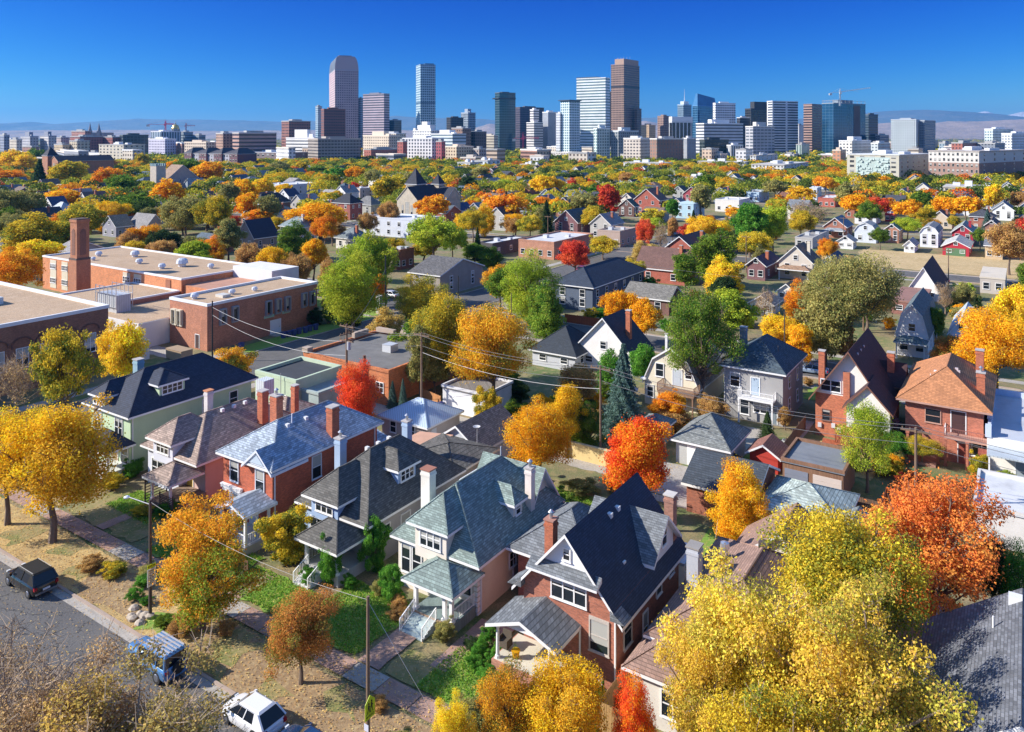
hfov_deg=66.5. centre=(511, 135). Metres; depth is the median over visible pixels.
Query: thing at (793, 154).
city block
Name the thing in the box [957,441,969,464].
door
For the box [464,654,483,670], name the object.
shrub
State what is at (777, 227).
tree
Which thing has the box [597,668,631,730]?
fence
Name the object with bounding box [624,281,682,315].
house
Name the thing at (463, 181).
tree
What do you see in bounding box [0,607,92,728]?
tree
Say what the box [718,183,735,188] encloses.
tree
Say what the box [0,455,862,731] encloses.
fallen leaves
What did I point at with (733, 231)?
tree
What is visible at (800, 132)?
office tower
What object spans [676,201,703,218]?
house
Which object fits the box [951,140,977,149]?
office tower
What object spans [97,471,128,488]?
shrub
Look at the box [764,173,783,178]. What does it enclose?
tree
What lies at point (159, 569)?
sidewalk
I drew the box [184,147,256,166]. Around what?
condominium row
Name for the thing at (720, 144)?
office tower
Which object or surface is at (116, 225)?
house
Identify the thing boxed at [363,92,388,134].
office tower
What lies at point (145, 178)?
house
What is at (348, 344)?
utility pole
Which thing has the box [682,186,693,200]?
house
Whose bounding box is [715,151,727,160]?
city block
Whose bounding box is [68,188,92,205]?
house
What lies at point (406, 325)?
tree
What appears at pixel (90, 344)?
window
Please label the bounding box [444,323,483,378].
tree
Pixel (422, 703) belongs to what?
sidewalk
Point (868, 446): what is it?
tree
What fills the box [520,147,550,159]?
city block
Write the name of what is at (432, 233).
tree
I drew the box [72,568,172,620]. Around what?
planting bed
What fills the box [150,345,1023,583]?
alley
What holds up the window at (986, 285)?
in the house at (993, 280)
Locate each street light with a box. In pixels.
[124,495,155,613]
[212,301,212,356]
[385,255,385,305]
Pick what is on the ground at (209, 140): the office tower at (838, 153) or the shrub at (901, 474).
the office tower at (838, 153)
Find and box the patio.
[745,426,760,452]
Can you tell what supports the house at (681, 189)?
on the neighbourhood ground at (694, 527)
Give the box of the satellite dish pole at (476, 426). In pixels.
[473,425,479,442]
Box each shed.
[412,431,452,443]
[645,413,676,442]
[745,433,788,474]
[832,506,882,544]
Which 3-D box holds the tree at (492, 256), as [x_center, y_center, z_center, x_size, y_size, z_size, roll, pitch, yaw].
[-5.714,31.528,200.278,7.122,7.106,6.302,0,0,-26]
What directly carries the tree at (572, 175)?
on the neighbourhood ground at (694, 527)
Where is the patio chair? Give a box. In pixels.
[499,628,512,649]
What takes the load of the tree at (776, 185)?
on the neighbourhood ground at (694, 527)
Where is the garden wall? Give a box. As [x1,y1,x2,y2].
[558,440,612,465]
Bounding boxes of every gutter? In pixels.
[0,237,1023,391]
[0,552,283,731]
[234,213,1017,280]
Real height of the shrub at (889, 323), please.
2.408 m
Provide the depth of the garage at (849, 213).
333.74 m
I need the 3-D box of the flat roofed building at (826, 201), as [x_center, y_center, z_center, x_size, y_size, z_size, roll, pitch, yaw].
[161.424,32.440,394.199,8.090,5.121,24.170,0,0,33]
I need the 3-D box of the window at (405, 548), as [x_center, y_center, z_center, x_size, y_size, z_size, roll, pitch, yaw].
[-8.223,32.745,60.559,1.080,2.270,0.160,0,0,33]
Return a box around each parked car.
[5,558,58,598]
[127,630,189,684]
[221,689,286,731]
[280,722,322,731]
[386,290,399,297]
[803,362,829,373]
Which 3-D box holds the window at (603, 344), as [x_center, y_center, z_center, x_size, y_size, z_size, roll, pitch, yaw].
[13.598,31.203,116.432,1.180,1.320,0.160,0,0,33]
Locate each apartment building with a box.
[98,142,145,159]
[255,150,307,158]
[457,159,480,165]
[474,157,499,163]
[519,161,537,166]
[623,159,672,164]
[698,158,749,169]
[750,152,777,161]
[751,160,808,170]
[846,150,928,181]
[928,146,1023,183]
[943,180,990,190]
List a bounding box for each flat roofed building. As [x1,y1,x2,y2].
[255,356,341,401]
[273,181,319,193]
[302,327,455,404]
[356,186,374,197]
[363,213,438,237]
[393,246,413,269]
[480,235,527,254]
[518,231,593,259]
[597,226,635,246]
[715,197,749,211]
[746,190,768,201]
[795,229,828,248]
[809,186,820,199]
[818,194,839,206]
[885,211,897,221]
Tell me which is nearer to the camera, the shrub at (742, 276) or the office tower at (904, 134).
the shrub at (742, 276)
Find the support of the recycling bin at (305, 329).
on the lawn at (256, 346)
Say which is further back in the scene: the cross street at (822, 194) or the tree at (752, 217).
the cross street at (822, 194)
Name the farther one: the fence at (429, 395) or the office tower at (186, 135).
the office tower at (186, 135)
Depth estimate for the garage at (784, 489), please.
68.99 m
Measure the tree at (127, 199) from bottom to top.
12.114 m
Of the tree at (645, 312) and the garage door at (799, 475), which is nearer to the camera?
the garage door at (799, 475)
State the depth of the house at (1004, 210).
323.59 m
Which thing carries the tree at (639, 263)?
on the neighbourhood ground at (694, 527)
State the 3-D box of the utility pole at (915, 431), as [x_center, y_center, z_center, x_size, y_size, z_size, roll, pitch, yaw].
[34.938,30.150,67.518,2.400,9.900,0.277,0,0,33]
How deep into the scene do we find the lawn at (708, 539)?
67.75 m
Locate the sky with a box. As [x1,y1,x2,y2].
[0,0,1023,123]
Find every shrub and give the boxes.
[75,553,107,573]
[95,560,129,580]
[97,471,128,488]
[122,457,144,477]
[123,587,145,600]
[129,504,154,516]
[132,573,156,587]
[136,560,158,575]
[138,596,153,605]
[151,612,174,628]
[153,499,181,516]
[165,608,198,637]
[217,616,238,637]
[298,564,315,584]
[306,307,324,324]
[317,531,342,587]
[321,304,334,321]
[340,572,359,588]
[356,513,392,572]
[369,577,383,595]
[373,694,389,713]
[377,563,406,603]
[385,607,409,620]
[387,592,409,609]
[390,724,411,731]
[432,615,457,642]
[447,693,492,731]
[462,634,478,651]
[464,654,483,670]
[471,638,488,656]
[475,661,494,680]
[477,632,492,648]
[480,626,495,639]
[482,644,501,663]
[498,373,522,381]
[509,378,531,402]
[529,392,554,408]
[557,477,602,496]
[557,483,574,501]
[566,492,585,503]
[571,419,590,441]
[580,398,598,415]
[581,307,599,317]
[583,392,606,408]
[595,308,606,318]
[595,384,614,401]
[601,475,616,491]
[642,277,659,283]
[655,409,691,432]
[657,318,670,330]
[735,271,744,283]
[747,314,757,328]
[803,377,813,385]
[870,456,906,476]
[876,429,913,454]
[881,317,896,329]
[887,453,904,474]
[894,450,907,460]
[894,469,927,490]
[943,297,961,311]
[948,303,965,317]
[949,303,963,311]
[952,282,976,290]
[971,296,982,307]
[996,469,1016,475]
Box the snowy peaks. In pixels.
[978,111,1023,116]
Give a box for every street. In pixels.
[0,238,1023,392]
[0,561,243,731]
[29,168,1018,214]
[30,311,404,425]
[231,213,1019,285]
[376,199,951,235]
[452,251,631,306]
[632,234,682,246]
[800,193,834,201]
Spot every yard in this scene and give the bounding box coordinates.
[26,480,125,504]
[67,486,182,541]
[787,437,875,480]
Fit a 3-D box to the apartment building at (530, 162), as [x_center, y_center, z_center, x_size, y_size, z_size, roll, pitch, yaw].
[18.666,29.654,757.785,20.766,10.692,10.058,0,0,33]
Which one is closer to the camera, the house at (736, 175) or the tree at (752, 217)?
the tree at (752, 217)
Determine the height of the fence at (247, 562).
1.080 m
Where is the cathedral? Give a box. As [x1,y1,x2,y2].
[88,125,113,136]
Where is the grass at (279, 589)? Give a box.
[105,489,596,730]
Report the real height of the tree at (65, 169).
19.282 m
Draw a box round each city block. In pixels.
[22,145,39,151]
[56,149,66,155]
[64,150,88,155]
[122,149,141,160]
[176,142,183,154]
[276,147,295,159]
[302,147,307,151]
[376,153,405,159]
[460,155,481,159]
[486,149,505,161]
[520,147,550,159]
[527,148,548,154]
[530,154,549,160]
[547,146,555,151]
[568,152,596,162]
[582,146,593,151]
[588,153,593,161]
[702,147,718,159]
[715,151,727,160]
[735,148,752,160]
[786,152,798,156]
[818,154,831,160]
[908,146,922,152]
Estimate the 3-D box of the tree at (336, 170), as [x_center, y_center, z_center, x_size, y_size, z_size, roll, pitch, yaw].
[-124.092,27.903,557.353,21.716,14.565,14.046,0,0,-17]
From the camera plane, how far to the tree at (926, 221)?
268.77 m
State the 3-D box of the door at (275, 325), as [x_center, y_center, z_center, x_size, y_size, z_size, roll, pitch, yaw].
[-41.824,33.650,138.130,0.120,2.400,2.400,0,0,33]
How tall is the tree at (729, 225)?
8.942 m
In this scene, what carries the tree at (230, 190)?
on the neighbourhood ground at (694, 527)
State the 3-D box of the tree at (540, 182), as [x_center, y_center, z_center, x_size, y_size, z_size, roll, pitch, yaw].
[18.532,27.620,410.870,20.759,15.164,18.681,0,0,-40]
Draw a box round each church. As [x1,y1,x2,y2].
[42,146,113,180]
[396,168,462,214]
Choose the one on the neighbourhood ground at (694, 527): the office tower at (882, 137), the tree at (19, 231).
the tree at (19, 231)
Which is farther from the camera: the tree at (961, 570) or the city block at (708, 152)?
the city block at (708, 152)
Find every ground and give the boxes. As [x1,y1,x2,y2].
[0,161,1023,731]
[38,139,983,159]
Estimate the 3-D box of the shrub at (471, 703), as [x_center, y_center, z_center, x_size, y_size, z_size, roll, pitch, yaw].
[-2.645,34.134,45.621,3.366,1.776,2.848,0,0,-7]
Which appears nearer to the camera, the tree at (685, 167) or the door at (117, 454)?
the door at (117, 454)
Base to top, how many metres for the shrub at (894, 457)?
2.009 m
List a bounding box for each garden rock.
[127,615,136,621]
[128,604,139,610]
[134,618,145,625]
[138,611,147,618]
[145,612,154,618]
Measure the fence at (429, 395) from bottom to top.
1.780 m
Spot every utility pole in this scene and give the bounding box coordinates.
[339,324,353,374]
[364,595,374,731]
[414,332,428,397]
[590,365,610,447]
[741,236,750,272]
[784,311,784,341]
[900,426,931,486]
[943,249,950,287]
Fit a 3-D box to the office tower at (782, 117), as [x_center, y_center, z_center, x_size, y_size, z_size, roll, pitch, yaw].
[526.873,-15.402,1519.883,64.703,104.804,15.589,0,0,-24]
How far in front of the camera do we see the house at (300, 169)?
640.60 m
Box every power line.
[151,502,364,598]
[213,315,345,355]
[214,308,328,340]
[345,328,413,335]
[369,604,436,720]
[420,335,597,368]
[422,352,598,388]
[424,333,593,365]
[424,346,599,380]
[598,368,909,428]
[603,366,916,425]
[603,381,913,443]
[630,262,811,281]
[916,429,1023,457]
[918,444,1023,472]
[919,426,1021,452]
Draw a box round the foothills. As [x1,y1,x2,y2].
[0,119,1023,138]
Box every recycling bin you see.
[238,342,244,348]
[280,331,285,337]
[286,330,291,336]
[291,329,296,335]
[296,327,301,333]
[303,326,307,332]
[313,324,318,329]
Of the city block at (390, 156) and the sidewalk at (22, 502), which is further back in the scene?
the city block at (390, 156)
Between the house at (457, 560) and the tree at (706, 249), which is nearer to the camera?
the house at (457, 560)
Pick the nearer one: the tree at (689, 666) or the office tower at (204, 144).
the tree at (689, 666)
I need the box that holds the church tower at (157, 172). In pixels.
[150,163,165,183]
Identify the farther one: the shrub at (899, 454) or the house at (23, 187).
the house at (23, 187)
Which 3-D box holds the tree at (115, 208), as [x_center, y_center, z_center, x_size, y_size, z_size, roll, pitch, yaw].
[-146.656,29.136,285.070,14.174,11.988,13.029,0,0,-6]
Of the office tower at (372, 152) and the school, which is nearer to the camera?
the school
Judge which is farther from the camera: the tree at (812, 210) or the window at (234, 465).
the tree at (812, 210)
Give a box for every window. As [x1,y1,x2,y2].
[0,351,4,371]
[16,346,28,368]
[50,263,55,269]
[50,277,55,283]
[61,265,66,271]
[61,279,66,285]
[84,332,95,353]
[94,410,101,427]
[114,416,122,435]
[120,448,128,463]
[122,276,129,282]
[151,456,163,470]
[229,389,237,402]
[229,459,238,483]
[255,468,264,492]
[310,514,320,526]
[311,452,321,480]
[376,381,383,393]
[383,521,390,538]
[390,420,396,433]
[400,509,410,524]
[401,542,410,573]
[405,202,408,213]
[412,546,421,569]
[462,587,471,598]
[509,552,517,570]
[539,353,545,360]
[549,577,586,610]
[560,296,564,303]
[560,357,567,364]
[561,546,570,563]
[579,289,584,297]
[579,298,584,306]
[585,355,592,362]
[588,615,609,658]
[600,340,606,349]
[623,620,633,652]
[642,607,648,637]
[646,384,653,397]
[654,301,660,309]
[655,362,663,377]
[656,585,662,598]
[659,687,683,722]
[661,527,667,549]
[668,569,674,579]
[670,274,675,280]
[685,371,691,380]
[730,371,739,387]
[740,399,749,415]
[749,269,753,275]
[753,401,766,414]
[757,270,762,276]
[784,270,789,274]
[788,375,790,389]
[788,396,790,409]
[796,367,798,380]
[796,388,798,401]
[820,378,841,393]
[821,408,830,421]
[895,305,902,309]
[899,343,907,350]
[908,323,915,331]
[915,346,922,352]
[924,407,940,424]
[971,443,981,456]
[983,282,989,289]
[995,283,1001,290]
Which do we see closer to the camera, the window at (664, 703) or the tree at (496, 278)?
the window at (664, 703)
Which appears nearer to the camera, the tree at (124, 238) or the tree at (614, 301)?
the tree at (614, 301)
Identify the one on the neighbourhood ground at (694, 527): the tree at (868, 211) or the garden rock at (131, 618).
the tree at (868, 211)
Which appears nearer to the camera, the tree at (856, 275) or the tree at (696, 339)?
the tree at (696, 339)
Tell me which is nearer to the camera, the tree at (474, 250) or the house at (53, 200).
the tree at (474, 250)
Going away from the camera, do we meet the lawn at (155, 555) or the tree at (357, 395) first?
the lawn at (155, 555)
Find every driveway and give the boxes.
[460,416,469,422]
[651,462,686,508]
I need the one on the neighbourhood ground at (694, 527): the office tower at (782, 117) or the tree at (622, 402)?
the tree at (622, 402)
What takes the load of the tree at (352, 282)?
on the neighbourhood ground at (694, 527)
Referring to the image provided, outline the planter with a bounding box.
[511,641,519,658]
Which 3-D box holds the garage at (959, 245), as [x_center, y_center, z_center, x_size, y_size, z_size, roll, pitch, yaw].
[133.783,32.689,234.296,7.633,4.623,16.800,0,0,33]
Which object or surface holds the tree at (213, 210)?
on the neighbourhood ground at (694, 527)
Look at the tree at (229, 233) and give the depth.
214.23 m
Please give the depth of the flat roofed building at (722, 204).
361.58 m
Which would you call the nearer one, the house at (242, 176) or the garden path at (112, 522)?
the garden path at (112, 522)
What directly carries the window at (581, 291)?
in the house at (587, 286)
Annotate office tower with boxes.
[0,133,9,151]
[9,137,21,150]
[20,132,38,145]
[40,132,55,151]
[54,142,69,151]
[56,136,69,143]
[69,139,89,151]
[70,135,102,151]
[71,129,90,135]
[103,135,120,143]
[119,133,148,152]
[148,137,175,155]
[151,130,180,141]
[181,130,192,142]
[184,140,215,151]
[193,133,204,139]
[216,131,231,148]
[232,131,276,151]
[281,119,310,146]
[286,129,320,151]
[308,136,360,158]
[315,105,321,136]
[321,107,345,135]
[329,55,358,137]
[358,97,362,149]
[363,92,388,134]
[363,131,399,156]
[364,147,396,157]
[389,119,401,132]
[389,131,405,138]
[397,139,407,157]
[402,136,443,158]
[413,122,439,135]
[416,63,435,129]
[431,130,465,145]
[436,139,445,159]
[445,144,473,160]
[446,116,462,129]
[451,126,470,145]
[461,109,474,130]
[471,130,486,147]
[473,146,486,156]
[486,134,497,148]
[492,92,515,150]
[515,106,543,148]
[526,121,542,148]
[530,108,538,121]
[542,111,557,148]
[551,151,567,157]
[556,112,560,150]
[558,100,581,151]
[576,77,609,151]
[594,125,609,159]
[610,91,610,145]
[611,59,639,130]
[611,127,638,157]
[623,136,649,159]
[634,107,640,135]
[641,124,655,137]
[650,136,683,160]
[657,115,670,137]
[669,117,692,137]
[677,89,690,116]
[683,136,695,158]
[692,94,715,137]
[696,119,742,153]
[699,137,728,156]
[713,102,735,122]
[727,143,742,155]
[737,116,749,147]
[745,102,766,125]
[745,122,774,154]
[767,101,797,153]
[796,142,809,158]
[798,124,802,143]
[803,104,821,153]
[822,100,865,152]
[832,147,845,161]
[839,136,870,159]
[865,113,877,142]
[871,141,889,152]
[875,133,888,142]
[891,118,918,152]
[919,120,934,152]
[939,141,950,147]
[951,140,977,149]
[977,141,1004,148]
[984,127,1012,141]
[1001,131,1023,149]
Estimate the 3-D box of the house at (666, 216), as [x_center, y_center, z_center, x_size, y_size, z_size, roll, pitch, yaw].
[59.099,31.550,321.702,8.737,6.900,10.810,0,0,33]
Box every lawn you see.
[0,498,228,644]
[110,490,163,524]
[133,612,174,633]
[146,531,264,582]
[189,621,437,731]
[224,566,320,614]
[236,315,375,351]
[317,299,390,315]
[324,580,412,653]
[385,649,436,697]
[416,651,488,713]
[554,483,606,497]
[556,487,592,505]
[701,523,736,555]
[804,386,901,406]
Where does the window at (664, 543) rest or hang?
in the house at (599, 580)
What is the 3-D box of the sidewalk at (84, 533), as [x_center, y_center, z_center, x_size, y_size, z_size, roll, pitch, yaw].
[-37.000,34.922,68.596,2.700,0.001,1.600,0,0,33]
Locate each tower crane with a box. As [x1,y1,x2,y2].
[146,120,173,126]
[512,133,538,148]
[829,87,869,105]
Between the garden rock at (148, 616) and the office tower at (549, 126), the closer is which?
the garden rock at (148, 616)
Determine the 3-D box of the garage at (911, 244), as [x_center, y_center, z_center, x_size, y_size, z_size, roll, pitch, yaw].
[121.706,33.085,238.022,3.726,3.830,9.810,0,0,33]
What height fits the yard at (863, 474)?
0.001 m
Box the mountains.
[0,110,1023,130]
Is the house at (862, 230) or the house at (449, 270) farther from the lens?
the house at (862, 230)
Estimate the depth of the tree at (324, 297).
148.01 m
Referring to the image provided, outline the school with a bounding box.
[0,217,317,395]
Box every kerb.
[0,245,817,378]
[0,548,286,724]
[2,311,399,422]
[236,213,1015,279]
[317,284,1023,390]
[378,200,950,235]
[455,251,614,295]
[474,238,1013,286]
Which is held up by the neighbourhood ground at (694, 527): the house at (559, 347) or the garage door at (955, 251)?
the house at (559, 347)
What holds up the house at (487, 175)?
on the neighbourhood ground at (694, 527)
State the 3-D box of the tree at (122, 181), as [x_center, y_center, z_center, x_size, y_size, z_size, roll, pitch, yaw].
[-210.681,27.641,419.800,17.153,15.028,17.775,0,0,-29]
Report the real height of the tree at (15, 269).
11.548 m
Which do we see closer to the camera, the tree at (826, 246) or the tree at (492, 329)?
the tree at (492, 329)
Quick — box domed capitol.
[171,121,179,130]
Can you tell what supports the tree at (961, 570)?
on the neighbourhood ground at (694, 527)
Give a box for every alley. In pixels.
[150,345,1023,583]
[166,229,952,319]
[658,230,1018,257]
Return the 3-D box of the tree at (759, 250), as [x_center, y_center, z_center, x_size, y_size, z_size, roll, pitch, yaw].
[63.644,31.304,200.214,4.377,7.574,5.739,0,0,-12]
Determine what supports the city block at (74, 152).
on the neighbourhood ground at (694, 527)
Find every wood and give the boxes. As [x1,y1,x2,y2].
[0,138,982,164]
[0,157,1023,215]
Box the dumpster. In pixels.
[166,345,192,359]
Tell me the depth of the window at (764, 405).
95.40 m
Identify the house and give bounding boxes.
[1,183,21,189]
[6,177,27,183]
[12,184,34,193]
[29,206,61,218]
[37,178,60,191]
[46,196,68,206]
[53,202,69,210]
[61,240,104,252]
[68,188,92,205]
[78,190,106,201]
[81,352,258,477]
[101,214,133,236]
[131,212,164,229]
[137,177,149,180]
[140,376,315,515]
[166,164,198,187]
[183,178,203,187]
[197,232,233,252]
[214,388,386,554]
[229,174,247,179]
[239,217,279,248]
[241,208,257,222]
[256,170,268,177]
[257,192,291,207]
[273,202,292,220]
[278,214,316,238]
[279,188,298,204]
[284,178,303,181]
[290,193,318,208]
[293,168,304,173]
[293,413,499,588]
[323,189,334,200]
[331,194,363,219]
[334,225,369,247]
[336,185,359,197]
[361,196,380,214]
[389,446,564,641]
[407,255,484,294]
[432,203,461,222]
[458,185,474,200]
[460,202,471,212]
[469,202,483,209]
[479,174,492,177]
[483,177,500,192]
[485,472,686,701]
[493,205,518,230]
[501,171,513,175]
[521,180,539,194]
[530,194,555,213]
[539,187,562,198]
[553,207,589,232]
[555,257,646,310]
[556,195,573,215]
[557,176,565,189]
[564,188,586,196]
[573,166,583,169]
[589,211,624,236]
[618,198,639,216]
[620,192,635,203]
[621,502,828,731]
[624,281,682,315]
[633,186,668,212]
[636,245,698,285]
[639,185,660,191]
[640,333,723,418]
[641,204,669,220]
[651,181,662,193]
[665,230,723,271]
[672,185,686,198]
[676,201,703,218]
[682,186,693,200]
[714,186,735,203]
[719,325,807,425]
[730,173,740,177]
[745,250,779,280]
[776,240,821,279]
[787,197,812,219]
[791,175,804,187]
[809,328,907,449]
[822,215,853,237]
[822,250,845,268]
[854,209,880,223]
[854,220,880,242]
[884,222,902,243]
[885,193,906,210]
[893,287,937,359]
[896,348,997,470]
[898,187,911,194]
[902,588,1023,731]
[915,182,932,189]
[919,221,942,247]
[934,209,953,228]
[950,191,971,197]
[950,220,976,246]
[956,193,973,215]
[968,206,996,227]
[979,266,1006,293]
[983,216,1000,231]
[983,237,1002,259]
[985,388,1023,476]
[991,200,1014,220]
[1001,181,1013,187]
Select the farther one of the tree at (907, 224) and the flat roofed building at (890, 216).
the flat roofed building at (890, 216)
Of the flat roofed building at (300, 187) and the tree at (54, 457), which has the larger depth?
the flat roofed building at (300, 187)
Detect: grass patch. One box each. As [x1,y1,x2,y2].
[0,523,47,545]
[45,539,87,555]
[61,564,96,580]
[196,661,226,681]
[202,628,265,667]
[257,676,293,699]
[323,682,365,721]
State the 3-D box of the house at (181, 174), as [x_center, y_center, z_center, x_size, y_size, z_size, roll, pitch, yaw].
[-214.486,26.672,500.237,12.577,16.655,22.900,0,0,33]
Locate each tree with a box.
[0,148,34,165]
[0,168,28,177]
[0,187,41,211]
[0,205,18,243]
[0,208,31,215]
[0,211,68,249]
[0,212,29,236]
[0,248,46,285]
[0,350,48,416]
[0,391,125,543]
[0,400,47,525]
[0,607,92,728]
[0,611,158,731]
[0,620,121,731]
[1,246,17,253]
[9,153,38,168]
[16,238,66,280]
[22,188,49,211]
[24,323,108,410]
[28,148,44,156]
[28,622,250,731]
[31,159,48,188]
[41,219,69,241]
[43,188,80,201]
[46,160,89,180]
[49,213,60,221]
[55,203,110,234]
[90,166,126,185]
[91,199,134,214]
[94,318,150,377]
[95,215,107,233]
[103,173,135,190]
[110,192,155,215]
[112,230,141,246]
[121,240,145,248]
[127,223,161,248]
[134,153,150,163]
[139,206,159,217]
[143,229,183,249]
[144,239,177,252]
[148,178,187,200]
[152,489,267,634]
[155,205,170,228]
[158,195,206,237]
[166,159,176,166]
[167,212,195,234]
[173,158,200,168]
[174,238,215,257]
[180,236,207,246]
[188,194,236,227]
[189,160,224,179]
[197,234,227,259]
[213,217,248,260]
[214,345,258,372]
[217,180,240,205]
[217,215,241,228]
[233,177,262,201]
[234,242,261,262]
[235,190,258,211]
[239,208,272,219]
[252,177,276,191]
[253,194,282,216]
[253,503,312,565]
[254,244,288,263]
[259,579,344,684]
[266,160,289,169]
[271,215,285,229]
[275,183,292,192]
[276,218,312,256]
[280,201,349,238]
[280,251,314,278]
[293,160,308,168]
[299,238,331,280]
[304,165,327,172]
[309,212,337,244]
[313,244,392,334]
[317,256,337,279]
[317,284,327,308]
[321,173,339,185]
[323,165,349,184]
[324,301,362,330]
[328,222,345,245]
[332,358,382,416]
[340,229,399,274]
[343,166,364,177]
[350,181,359,186]
[355,212,378,230]
[363,169,380,180]
[365,306,405,332]
[369,175,405,198]
[371,273,388,307]
[376,201,401,217]
[383,238,404,247]
[386,381,398,408]
[387,317,440,341]
[393,273,449,322]
[398,378,407,404]
[402,172,410,179]
[403,212,466,254]
[404,324,437,396]
[408,288,471,381]
[412,242,436,259]
[413,193,450,214]
[424,353,452,393]
[430,687,477,731]
[441,172,459,183]
[443,230,468,256]
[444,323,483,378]
[445,297,540,394]
[453,213,471,229]
[457,175,477,185]
[458,206,488,242]
[461,242,485,261]
[469,166,491,177]
[471,385,501,415]
[472,227,481,260]
[474,651,546,731]
[475,203,495,237]
[478,246,503,268]
[479,188,531,214]
[479,262,506,308]
[483,263,530,317]
[492,178,519,193]
[498,213,525,234]
[498,247,564,327]
[499,394,575,466]
[504,217,519,232]
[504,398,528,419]
[507,644,611,731]
[514,166,529,173]
[515,213,542,235]
[524,277,566,338]
[528,174,566,190]
[531,196,550,204]
[532,204,553,224]
[538,200,554,233]
[549,197,560,207]
[550,382,588,456]
[551,362,597,398]
[555,172,584,177]
[555,240,590,269]
[566,177,576,187]
[567,192,598,208]
[574,401,605,446]
[580,204,606,224]
[586,184,597,191]
[587,235,620,259]
[596,183,621,211]
[596,343,644,448]
[596,348,618,399]
[598,289,639,316]
[598,412,674,493]
[611,667,660,731]
[618,172,633,180]
[625,240,660,260]
[626,258,646,276]
[629,297,663,334]
[629,343,655,389]
[635,208,666,220]
[635,218,654,243]
[646,388,688,414]
[649,174,669,181]
[650,217,667,231]
[653,595,769,731]
[654,221,667,245]
[654,543,827,730]
[660,279,748,398]
[664,199,679,216]
[665,661,876,731]
[667,217,678,240]
[671,252,700,294]
[676,223,689,234]
[679,165,691,171]
[684,214,731,235]
[686,228,740,280]
[689,183,710,214]
[690,171,715,193]
[696,392,730,415]
[702,253,745,292]
[703,319,734,347]
[704,456,770,540]
[705,165,717,172]
[707,275,738,297]
[711,286,763,328]
[715,219,734,235]
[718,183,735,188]
[724,205,738,218]
[727,228,739,251]
[728,201,770,257]
[733,231,776,253]
[739,562,983,731]
[743,173,754,179]
[748,500,939,662]
[750,244,765,259]
[754,287,776,316]
[755,411,776,438]
[758,311,798,342]
[761,179,788,196]
[761,205,789,252]
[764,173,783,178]
[767,194,791,208]
[777,405,792,429]
[781,277,808,320]
[785,185,817,198]
[785,201,832,231]
[785,209,818,233]
[786,322,814,364]
[792,281,862,367]
[794,248,906,339]
[805,257,826,287]
[808,207,824,220]
[812,175,840,194]
[815,237,840,255]
[831,177,850,186]
[832,181,864,201]
[834,398,899,492]
[835,325,854,355]
[838,193,876,210]
[853,200,882,219]
[854,180,891,193]
[854,280,895,329]
[858,461,1015,624]
[867,226,890,249]
[869,196,891,211]
[878,175,890,181]
[890,216,922,240]
[890,414,900,432]
[891,199,922,214]
[900,433,943,461]
[907,208,938,221]
[909,189,934,207]
[922,218,941,226]
[926,334,966,356]
[929,195,962,213]
[930,307,947,344]
[931,282,957,314]
[946,215,962,226]
[946,305,1023,388]
[947,196,985,219]
[950,281,977,303]
[956,348,999,387]
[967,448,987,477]
[969,227,987,249]
[970,527,1017,600]
[980,209,991,230]
[982,183,1006,206]
[982,220,1023,274]
[986,282,1023,325]
[995,536,1023,594]
[1009,190,1023,205]
[1011,216,1023,230]
[1015,263,1023,283]
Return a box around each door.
[112,452,118,460]
[186,464,193,486]
[195,334,199,348]
[249,514,258,524]
[270,318,280,333]
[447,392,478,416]
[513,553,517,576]
[672,368,682,386]
[687,445,697,464]
[750,376,759,395]
[768,405,777,424]
[785,468,807,481]
[813,474,841,489]
[946,248,965,256]
[950,409,965,434]
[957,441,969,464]
[1015,461,1023,476]
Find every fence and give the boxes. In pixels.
[236,559,248,571]
[423,389,440,401]
[565,314,599,325]
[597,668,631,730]
[599,700,647,731]
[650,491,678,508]
[657,438,665,458]
[784,415,805,445]
[856,497,878,513]
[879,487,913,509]
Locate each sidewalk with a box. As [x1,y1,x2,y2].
[0,249,904,403]
[0,309,386,414]
[2,488,29,499]
[14,495,40,506]
[31,503,58,515]
[43,509,74,523]
[59,517,90,532]
[75,525,107,540]
[91,534,124,550]
[109,543,143,560]
[128,553,161,567]
[156,563,166,578]
[221,599,250,617]
[234,607,273,630]
[237,212,780,257]
[259,624,274,636]
[307,278,1023,384]
[313,649,358,674]
[342,662,389,690]
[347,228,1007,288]
[373,678,421,708]
[407,695,449,724]
[442,252,600,295]
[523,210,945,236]
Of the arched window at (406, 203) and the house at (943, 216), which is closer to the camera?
the house at (943, 216)
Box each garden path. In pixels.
[96,511,133,528]
[228,571,275,597]
[358,625,415,669]
[431,618,486,671]
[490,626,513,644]
[800,420,813,437]
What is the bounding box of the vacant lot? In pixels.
[854,249,1023,278]
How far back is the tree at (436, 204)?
294.10 m
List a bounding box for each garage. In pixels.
[200,191,215,198]
[300,376,345,404]
[377,397,463,436]
[441,375,512,416]
[442,403,519,456]
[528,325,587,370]
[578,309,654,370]
[670,412,751,464]
[675,197,684,201]
[681,448,779,518]
[747,290,782,314]
[761,475,860,523]
[775,276,807,301]
[777,191,790,196]
[781,437,854,491]
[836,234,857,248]
[844,210,854,217]
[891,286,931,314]
[902,237,919,252]
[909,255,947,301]
[941,234,973,256]
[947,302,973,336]
[973,468,1023,551]
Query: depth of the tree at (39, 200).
294.12 m
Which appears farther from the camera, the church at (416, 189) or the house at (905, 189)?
the house at (905, 189)

